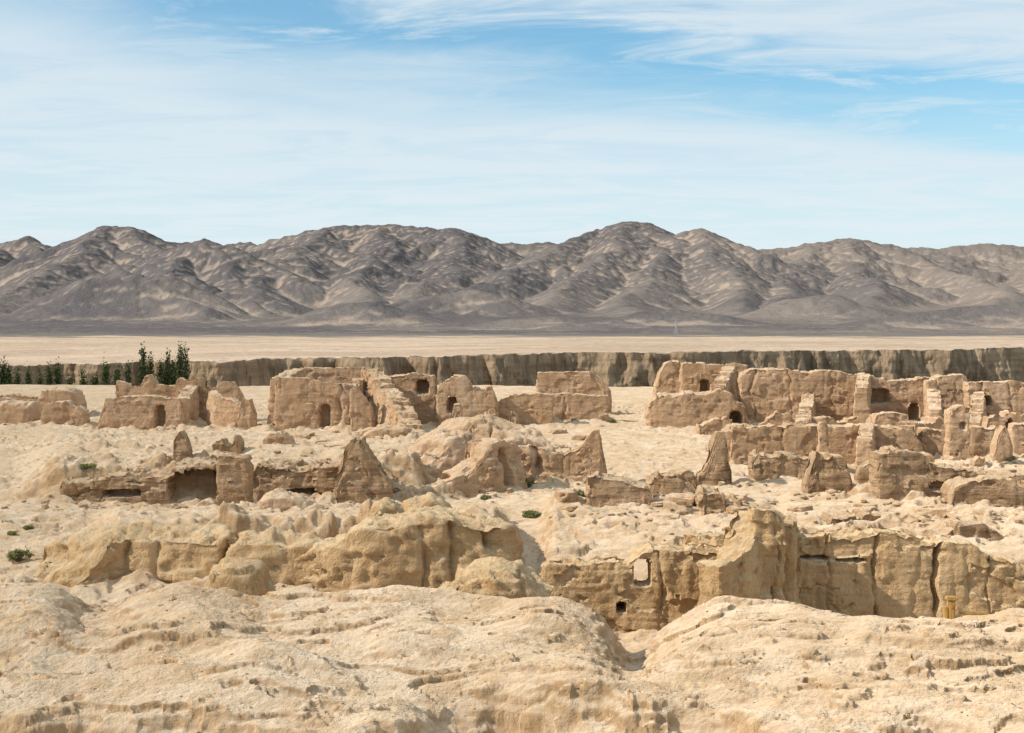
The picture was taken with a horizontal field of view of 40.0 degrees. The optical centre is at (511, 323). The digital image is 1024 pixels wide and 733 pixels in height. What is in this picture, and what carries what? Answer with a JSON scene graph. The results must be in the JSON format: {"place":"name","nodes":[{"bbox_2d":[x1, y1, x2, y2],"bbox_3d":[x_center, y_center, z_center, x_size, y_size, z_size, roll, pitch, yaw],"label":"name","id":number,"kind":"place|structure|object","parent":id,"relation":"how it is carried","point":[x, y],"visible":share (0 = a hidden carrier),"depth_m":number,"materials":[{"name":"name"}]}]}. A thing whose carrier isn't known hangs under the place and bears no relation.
{"place":"outdoors","nodes":[
{"label":"outdoors","id":0,"kind":"place"},
{"bbox_2d":[360,367,424,436],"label":"collapsed wall","id":1,"kind":"structure","parent":0,"point":[389,402],"depth_m":84.72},
{"bbox_2d":[0,384,1023,732],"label":"ground","id":2,"kind":"structure","parent":0,"point":[492,670],"depth_m":18.35,"materials":[{"name":"soil"}]},
{"bbox_2d":[0,356,7,384],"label":"poplar tree","id":3,"kind":"object","parent":2,"relation":"on","point":[2,372],"visible":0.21,"depth_m":171.80,"materials":[{"name":"green plant"}]},
{"bbox_2d":[3,360,14,383],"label":"poplar tree","id":4,"kind":"object","parent":2,"relation":"on","point":[9,377],"visible":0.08,"depth_m":171.80,"materials":[{"name":"green plant"}]},
{"bbox_2d":[0,397,19,401],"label":"adobe wall","id":5,"kind":"structure","parent":2,"relation":"on","point":[4,398],"depth_m":94.71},
{"bbox_2d":[13,367,21,383],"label":"poplar tree","id":6,"kind":"object","parent":2,"relation":"on","point":[17,377],"visible":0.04,"depth_m":174.95,"materials":[{"name":"green plant"}]},
{"bbox_2d":[0,393,37,400],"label":"adobe wall","id":7,"kind":"structure","parent":2,"relation":"on","point":[18,396],"depth_m":111.81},
{"bbox_2d":[5,546,34,561],"bbox_3d":[-15.534,7.259,44.215,0.761,0.468,0.806,0,0,12],"label":"desert shrub","id":8,"kind":"object","parent":2,"relation":"on","point":[17,554],"visible":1,"depth_m":44.14,"materials":[{"name":"green plant"}]},
{"bbox_2d":[0,399,41,423],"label":"ruined wall","id":9,"kind":"structure","parent":2,"relation":"on","point":[12,411],"depth_m":91.72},
{"bbox_2d":[23,363,32,384],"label":"poplar tree","id":10,"kind":"object","parent":2,"relation":"on","point":[28,379],"visible":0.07,"depth_m":173.92,"materials":[{"name":"green plant"}]},
{"bbox_2d":[35,368,43,384],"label":"poplar tree","id":11,"kind":"object","parent":2,"relation":"on","point":[40,381],"visible":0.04,"depth_m":175.91,"materials":[{"name":"green plant"}]},
{"bbox_2d":[44,361,54,384],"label":"poplar tree","id":12,"kind":"object","parent":2,"relation":"on","point":[48,380],"visible":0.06,"depth_m":177.87,"materials":[{"name":"green plant"}]},
{"bbox_2d":[52,356,62,384],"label":"poplar tree","id":13,"kind":"object","parent":2,"relation":"on","point":[57,374],"visible":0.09,"depth_m":177.87,"materials":[{"name":"green plant"}]},
{"bbox_2d":[37,387,86,407],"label":"ruined wall","id":14,"kind":"structure","parent":2,"relation":"on","point":[50,395],"depth_m":97.73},
{"bbox_2d":[41,400,89,425],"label":"adobe wall","id":15,"kind":"structure","parent":2,"relation":"on","point":[59,412],"depth_m":89.70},
{"bbox_2d":[65,373,75,384],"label":"poplar tree","id":16,"kind":"object","parent":2,"relation":"on","point":[70,382],"visible":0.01,"depth_m":177.97,"materials":[{"name":"green plant"}]},
{"bbox_2d":[78,370,87,384],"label":"poplar tree","id":17,"kind":"object","parent":2,"relation":"on","point":[82,380],"visible":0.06,"depth_m":175.91,"materials":[{"name":"green plant"}]},
{"bbox_2d":[79,462,96,469],"bbox_3d":[-17.473,5.889,57.969,0.809,0.316,0.599,0,0,-21],"label":"desert shrub","id":18,"kind":"object","parent":2,"relation":"on","point":[87,465],"visible":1,"depth_m":57.88,"materials":[{"name":"green plant"}]},
{"bbox_2d":[90,369,99,384],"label":"poplar tree","id":19,"kind":"object","parent":2,"relation":"on","point":[94,380],"visible":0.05,"depth_m":177.92,"materials":[{"name":"green plant"}]},
{"bbox_2d":[99,357,111,384],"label":"poplar tree","id":20,"kind":"object","parent":2,"relation":"on","point":[105,379],"visible":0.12,"depth_m":173.88,"materials":[{"name":"green plant"}]},
{"bbox_2d":[111,362,122,384],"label":"poplar tree","id":21,"kind":"object","parent":2,"relation":"on","point":[117,373],"visible":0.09,"depth_m":177.90,"materials":[{"name":"green plant"}]},
{"bbox_2d":[122,360,133,385],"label":"poplar tree","id":22,"kind":"object","parent":2,"relation":"on","point":[128,373],"visible":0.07,"depth_m":177.88,"materials":[{"name":"green plant"}]},
{"bbox_2d":[98,394,184,429],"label":"front wall","id":23,"kind":"structure","parent":2,"relation":"on","point":[147,411],"depth_m":87.73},
{"bbox_2d":[135,341,148,384],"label":"poplar tree","id":24,"kind":"object","parent":2,"relation":"on","point":[142,369],"visible":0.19,"depth_m":174.85,"materials":[{"name":"green plant"}]},
{"bbox_2d":[146,351,155,374],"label":"poplar tree","id":25,"kind":"object","parent":2,"relation":"on","point":[150,367],"visible":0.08,"depth_m":179.93,"materials":[{"name":"green plant"}]},
{"bbox_2d":[155,357,164,383],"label":"poplar tree","id":26,"kind":"object","parent":2,"relation":"on","point":[159,375],"visible":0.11,"depth_m":181.84,"materials":[{"name":"green plant"}]},
{"bbox_2d":[161,348,173,384],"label":"poplar tree","id":27,"kind":"object","parent":2,"relation":"on","point":[167,377],"visible":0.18,"depth_m":175.81,"materials":[{"name":"green plant"}]},
{"bbox_2d":[168,360,176,384],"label":"poplar tree","id":28,"kind":"object","parent":2,"relation":"on","point":[174,381],"visible":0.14,"depth_m":179.80,"materials":[{"name":"green plant"}]},
{"bbox_2d":[115,374,243,420],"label":"wall","id":29,"kind":"structure","parent":2,"relation":"on","point":[150,385],"depth_m":94.72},
{"bbox_2d":[173,337,185,383],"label":"poplar tree","id":30,"kind":"object","parent":2,"relation":"on","point":[179,373],"visible":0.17,"depth_m":173.83,"materials":[{"name":"green plant"}]},
{"bbox_2d":[173,429,192,461],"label":"adobe pillar","id":31,"kind":"structure","parent":2,"relation":"on","point":[182,448],"depth_m":58.73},
{"bbox_2d":[178,342,190,379],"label":"poplar tree","id":32,"kind":"object","parent":2,"relation":"on","point":[185,366],"visible":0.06,"depth_m":174.85,"materials":[{"name":"green plant"}]},
{"bbox_2d":[178,384,199,423],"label":"side wall","id":33,"kind":"structure","parent":2,"relation":"on","point":[188,397],"depth_m":90.21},
{"bbox_2d":[206,390,240,426],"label":"wall","id":34,"kind":"structure","parent":2,"relation":"on","point":[221,410],"depth_m":87.61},
{"bbox_2d":[212,435,244,453],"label":"eroded earth block","id":35,"kind":"structure","parent":2,"relation":"on","point":[224,444],"depth_m":65.81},
{"bbox_2d":[215,452,253,505],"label":"adobe pillar","id":36,"kind":"structure","parent":2,"relation":"on","point":[234,477],"depth_m":54.10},
{"bbox_2d":[60,453,416,505],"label":"layered earth bank","id":37,"kind":"structure","parent":2,"relation":"on","point":[150,486],"depth_m":56.39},
{"bbox_2d":[203,557,275,595],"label":"eroded earth block","id":38,"kind":"structure","parent":2,"relation":"on","point":[247,576],"depth_m":33.45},
{"bbox_2d":[237,398,256,429],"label":"eroded earth block","id":39,"kind":"structure","parent":2,"relation":"on","point":[247,417],"depth_m":85.72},
{"bbox_2d":[224,528,323,585],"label":"eroded earth bank","id":40,"kind":"structure","parent":2,"relation":"on","point":[279,551],"depth_m":39.99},
{"bbox_2d":[262,431,294,444],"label":"eroded earth block","id":41,"kind":"structure","parent":2,"relation":"on","point":[282,437],"depth_m":71.74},
{"bbox_2d":[33,502,525,591],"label":"eroded earth bank","id":42,"kind":"structure","parent":2,"relation":"on","point":[428,547],"depth_m":39.89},
{"bbox_2d":[369,497,403,517],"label":"eroded earth block","id":43,"kind":"structure","parent":42,"relation":"on","point":[391,506],"depth_m":40.95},
{"bbox_2d":[267,368,305,423],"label":"side wall","id":44,"kind":"structure","parent":2,"relation":"on","point":[297,372],"depth_m":86.11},
{"bbox_2d":[257,488,316,510],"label":"eroded earth bank","id":45,"kind":"structure","parent":2,"relation":"on","point":[283,499],"depth_m":50.02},
{"bbox_2d":[274,376,352,430],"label":"front wall","id":46,"kind":"structure","parent":2,"relation":"on","point":[311,403],"depth_m":84.69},
{"bbox_2d":[300,367,361,383],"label":"wall","id":47,"kind":"structure","parent":2,"relation":"on","point":[340,375],"depth_m":93.69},
{"bbox_2d":[349,378,364,395],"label":"wall","id":48,"kind":"structure","parent":2,"relation":"on","point":[359,382],"depth_m":89.91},
{"bbox_2d":[349,386,375,431],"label":"wall","id":49,"kind":"structure","parent":2,"relation":"on","point":[361,413],"depth_m":83.20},
{"bbox_2d":[333,436,393,503],"bbox_3d":[-5.856,6.291,55.908,2.480,3.556,1.965,0,0,0],"label":"gabled wall stub","id":50,"kind":"object","parent":2,"relation":"on","point":[361,476],"visible":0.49,"depth_m":55.20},
{"bbox_2d":[361,423,411,437],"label":"eroded earth block","id":51,"kind":"structure","parent":2,"relation":"on","point":[381,430],"depth_m":76.72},
{"bbox_2d":[389,372,437,423],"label":"front wall","id":52,"kind":"structure","parent":2,"relation":"on","point":[418,390],"depth_m":91.68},
{"bbox_2d":[402,492,451,509],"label":"eroded earth block","id":53,"kind":"structure","parent":2,"relation":"on","point":[430,499],"depth_m":43.76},
{"bbox_2d":[450,403,462,418],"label":"eroded earth block","id":54,"kind":"structure","parent":2,"relation":"on","point":[457,407],"depth_m":77.70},
{"bbox_2d":[435,374,498,425],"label":"broken wall","id":55,"kind":"structure","parent":2,"relation":"on","point":[465,393],"depth_m":89.64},
{"bbox_2d":[425,437,527,496],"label":"front buttress","id":56,"kind":"structure","parent":2,"relation":"on","point":[491,464],"depth_m":58.92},
{"bbox_2d":[403,412,554,478],"bbox_3d":[-2.080,6.030,64.409,10.402,3.888,6.744,0,0,-21],"label":"mound","id":57,"kind":"object","parent":2,"relation":"on","point":[440,449],"visible":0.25,"depth_m":63.27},
{"bbox_2d":[480,494,491,499],"bbox_3d":[-1.052,7.062,57.169,0.462,0.259,0.462,0,0,22],"label":"desert shrub","id":58,"kind":"object","parent":2,"relation":"on","point":[485,497],"visible":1,"depth_m":57.07,"materials":[{"name":"green plant"}]},
{"bbox_2d":[437,556,553,598],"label":"eroded earth bank","id":59,"kind":"structure","parent":2,"relation":"on","point":[495,576],"depth_m":31.14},
{"bbox_2d":[1,400,1020,586],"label":"rubble stones","id":60,"kind":"object","parent":2,"relation":"on","point":[45,503],"visible":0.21,"depth_m":54.77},
{"bbox_2d":[509,411,518,423],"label":"eroded earth block","id":61,"kind":"structure","parent":2,"relation":"on","point":[513,417],"depth_m":74.79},
{"bbox_2d":[498,392,553,424],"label":"wall","id":62,"kind":"structure","parent":2,"relation":"on","point":[535,408],"depth_m":90.71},
{"bbox_2d":[525,478,536,486],"bbox_3d":[0.732,6.955,61.112,0.880,0.529,0.637,0,0,24],"label":"desert shrub","id":63,"kind":"object","parent":2,"relation":"on","point":[531,482],"visible":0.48,"depth_m":61.08,"materials":[{"name":"green plant"}]},
{"bbox_2d":[521,509,541,517],"bbox_3d":[0.736,7.040,52.063,0.701,0.401,0.762,0,0,36],"label":"desert shrub","id":64,"kind":"object","parent":2,"relation":"on","point":[529,513],"visible":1,"depth_m":51.92,"materials":[{"name":"green plant"}]},
{"bbox_2d":[518,428,606,481],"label":"adobe wall","id":65,"kind":"structure","parent":2,"relation":"on","point":[582,460],"depth_m":61.74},
{"bbox_2d":[536,371,611,421],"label":"ruined adobe house","id":66,"kind":"structure","parent":2,"relation":"on","point":[578,395],"depth_m":99.63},
{"bbox_2d":[577,489,585,496],"bbox_3d":[2.663,6.575,53.708,0.518,0.553,0.547,0,0,-23],"label":"desert shrub","id":67,"kind":"object","parent":2,"relation":"on","point":[580,492],"visible":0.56,"depth_m":53.62,"materials":[{"name":"green plant"}]},
{"bbox_2d":[585,471,653,507],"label":"eroded earth block","id":68,"kind":"structure","parent":2,"relation":"on","point":[603,489],"depth_m":51.78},
{"bbox_2d":[539,541,721,632],"bbox_3d":[3.406,6.993,36.193,5.514,3.511,1.663,0,0,0],"label":"window wall","id":69,"kind":"structure","parent":2,"relation":"on","point":[614,593],"depth_m":35.66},
{"bbox_2d":[291,427,1020,531],"bbox_3d":[8.897,6.548,63.547,42.547,1.510,44.074,0,0,0],"label":"collapsed earth rubble","id":70,"kind":"object","parent":2,"relation":"on","point":[564,496],"visible":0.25,"depth_m":51.89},
{"bbox_2d":[652,360,680,395],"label":"wall","id":71,"kind":"structure","parent":2,"relation":"on","point":[667,378],"depth_m":96.67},
{"bbox_2d":[645,467,698,494],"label":"eroded earth block","id":72,"kind":"structure","parent":2,"relation":"on","point":[682,480],"depth_m":55.76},
{"bbox_2d":[648,524,730,545],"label":"wall","id":73,"kind":"structure","parent":2,"relation":"on","point":[715,538],"depth_m":41.33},
{"bbox_2d":[652,512,735,529],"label":"eroded earth bank","id":74,"kind":"structure","parent":2,"relation":"on","point":[697,522],"depth_m":47.38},
{"bbox_2d":[644,388,748,427],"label":"front wall","id":75,"kind":"structure","parent":2,"relation":"on","point":[683,408],"depth_m":87.66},
{"bbox_2d":[679,361,747,396],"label":"wall","id":76,"kind":"structure","parent":2,"relation":"on","point":[698,377],"depth_m":95.71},
{"bbox_2d":[695,431,732,485],"bbox_3d":[8.761,6.295,61.201,1.984,3.279,1.549,0,0,0],"label":"gabled wall stub","id":77,"kind":"object","parent":2,"relation":"on","point":[715,470],"visible":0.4,"depth_m":60.68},
{"bbox_2d":[696,416,731,434],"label":"adobe wall","id":78,"kind":"structure","parent":2,"relation":"on","point":[710,426],"depth_m":83.75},
{"bbox_2d":[695,485,742,514],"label":"eroded earth block","id":79,"kind":"structure","parent":2,"relation":"on","point":[708,500],"depth_m":50.84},
{"bbox_2d":[711,366,737,400],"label":"side wall","id":80,"kind":"structure","parent":2,"relation":"on","point":[726,379],"depth_m":92.97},
{"bbox_2d":[696,506,765,604],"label":"wedge wall","id":81,"kind":"structure","parent":2,"relation":"on","point":[732,567],"depth_m":33.86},
{"bbox_2d":[721,423,746,461],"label":"adobe wall","id":82,"kind":"structure","parent":2,"relation":"on","point":[726,430],"depth_m":68.08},
{"bbox_2d":[747,506,787,600],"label":"tower","id":83,"kind":"structure","parent":2,"relation":"on","point":[767,524],"depth_m":34.38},
{"bbox_2d":[782,519,802,603],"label":"cross wall","id":84,"kind":"structure","parent":2,"relation":"on","point":[790,589],"depth_m":35.01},
{"bbox_2d":[747,449,847,480],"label":"adobe wall","id":85,"kind":"structure","parent":2,"relation":"on","point":[761,466],"depth_m":62.76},
{"bbox_2d":[737,367,865,422],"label":"adobe wall","id":86,"kind":"structure","parent":2,"relation":"on","point":[763,393],"depth_m":90.18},
{"bbox_2d":[795,393,815,424],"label":"adobe wall","id":87,"kind":"structure","parent":2,"relation":"on","point":[807,410],"depth_m":83.20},
{"bbox_2d":[758,410,859,425],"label":"adobe wall","id":88,"kind":"structure","parent":2,"relation":"on","point":[776,417],"depth_m":78.77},
{"bbox_2d":[816,422,828,452],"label":"adobe pillar","id":89,"kind":"structure","parent":2,"relation":"on","point":[823,434],"depth_m":65.81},
{"bbox_2d":[729,422,922,464],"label":"adobe wall","id":90,"kind":"structure","parent":2,"relation":"on","point":[800,439],"depth_m":67.71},
{"bbox_2d":[801,450,852,493],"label":"eroded earth block","id":91,"kind":"structure","parent":2,"relation":"on","point":[827,471],"depth_m":57.20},
{"bbox_2d":[854,460,868,483],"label":"adobe wall","id":92,"kind":"structure","parent":2,"relation":"on","point":[861,475],"depth_m":59.73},
{"bbox_2d":[853,374,871,423],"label":"adobe wall","id":93,"kind":"structure","parent":2,"relation":"on","point":[862,409],"depth_m":85.14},
{"bbox_2d":[855,423,875,467],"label":"adobe wall","id":94,"kind":"structure","parent":2,"relation":"on","point":[865,443],"depth_m":64.14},
{"bbox_2d":[871,411,908,425],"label":"adobe wall","id":95,"kind":"structure","parent":2,"relation":"on","point":[889,418],"depth_m":77.77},
{"bbox_2d":[883,446,905,451],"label":"eroded earth block","id":96,"kind":"structure","parent":2,"relation":"on","point":[887,449],"depth_m":55.80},
{"bbox_2d":[861,372,929,420],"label":"adobe wall","id":97,"kind":"structure","parent":2,"relation":"on","point":[904,396],"depth_m":89.75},
{"bbox_2d":[788,509,1008,524],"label":"eroded earth bank","id":98,"kind":"structure","parent":2,"relation":"on","point":[831,517],"depth_m":46.16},
{"bbox_2d":[866,414,944,429],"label":"adobe wall","id":99,"kind":"structure","parent":2,"relation":"on","point":[932,422],"depth_m":81.71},
{"bbox_2d":[898,420,917,436],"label":"adobe wall","id":100,"kind":"structure","parent":2,"relation":"on","point":[911,426],"depth_m":69.55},
{"bbox_2d":[796,525,1023,617],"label":"long wall","id":101,"kind":"structure","parent":2,"relation":"on","point":[853,570],"depth_m":35.71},
{"bbox_2d":[916,427,944,455],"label":"adobe wall","id":102,"kind":"structure","parent":2,"relation":"on","point":[932,441],"depth_m":69.71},
{"bbox_2d":[924,381,942,417],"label":"adobe wall","id":103,"kind":"structure","parent":2,"relation":"on","point":[933,408],"depth_m":83.58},
{"bbox_2d":[921,451,957,462],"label":"adobe wall","id":104,"kind":"structure","parent":2,"relation":"on","point":[931,457],"depth_m":63.74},
{"bbox_2d":[868,445,1023,500],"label":"adobe wall","id":105,"kind":"structure","parent":2,"relation":"on","point":[898,474],"depth_m":55.22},
{"bbox_2d":[929,373,967,417],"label":"adobe wall","id":106,"kind":"structure","parent":2,"relation":"on","point":[951,388],"depth_m":91.65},
{"bbox_2d":[943,404,970,460],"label":"adobe pillar","id":107,"kind":"structure","parent":2,"relation":"on","point":[957,431],"depth_m":65.78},
{"bbox_2d":[901,517,1016,540],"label":"eroded earth bank","id":108,"kind":"structure","parent":2,"relation":"on","point":[953,526],"depth_m":40.83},
{"bbox_2d":[943,595,988,618],"bbox_3d":[6.885,4.339,21.293,0.690,0.424,0.165,0,0,0],"label":"wooden post","id":109,"kind":"object","parent":2,"relation":"on","point":[949,611],"visible":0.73,"depth_m":21.27,"materials":[{"name":"yellow wood"}]},
{"bbox_2d":[969,391,986,425],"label":"adobe wall","id":110,"kind":"structure","parent":2,"relation":"on","point":[977,411],"depth_m":84.02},
{"bbox_2d":[971,455,985,466],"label":"eroded earth block","id":111,"kind":"structure","parent":2,"relation":"on","point":[978,461],"depth_m":61.76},
{"bbox_2d":[940,473,1023,507],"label":"adobe wall","id":112,"kind":"structure","parent":2,"relation":"on","point":[1001,491],"depth_m":50.77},
{"bbox_2d":[969,425,994,457],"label":"adobe wall","id":113,"kind":"structure","parent":2,"relation":"on","point":[981,437],"depth_m":69.74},
{"bbox_2d":[962,380,1023,419],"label":"adobe wall","id":114,"kind":"structure","parent":2,"relation":"on","point":[1008,395],"depth_m":87.71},
{"bbox_2d":[990,425,1012,462],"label":"gabled wall stub","id":115,"kind":"object","parent":2,"relation":"on","point":[1001,447],"visible":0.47,"depth_m":67.70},
{"bbox_2d":[981,410,1023,431],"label":"adobe wall","id":116,"kind":"structure","parent":2,"relation":"on","point":[1005,418],"depth_m":75.75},
{"bbox_2d":[1007,422,1023,454],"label":"adobe wall","id":117,"kind":"structure","parent":2,"relation":"on","point":[1015,431],"depth_m":71.73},
{"bbox_2d":[0,221,1023,333],"bbox_3d":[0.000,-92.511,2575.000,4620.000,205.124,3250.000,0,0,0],"label":"mountain range","id":118,"kind":"structure","parent":0,"point":[634,277],"depth_m":1787.76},
{"bbox_2d":[0,332,1023,386],"bbox_3d":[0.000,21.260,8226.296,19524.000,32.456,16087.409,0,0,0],"label":"gravel plain","id":119,"kind":"structure","parent":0,"point":[523,359],"depth_m":305.38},
{"bbox_2d":[0,0,1023,249],"label":"sky","id":120,"kind":"structure","parent":0,"point":[757,124],"materials":[{"name":"blue"}]},
{"bbox_2d":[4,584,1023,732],"bbox_3d":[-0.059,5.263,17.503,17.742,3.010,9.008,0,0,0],"label":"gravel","id":121,"kind":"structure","parent":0,"point":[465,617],"depth_m":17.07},
{"bbox_2d":[923,379,936,416],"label":"adobe pillar","id":122,"kind":"structure","parent":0,"point":[930,384],"depth_m":86.81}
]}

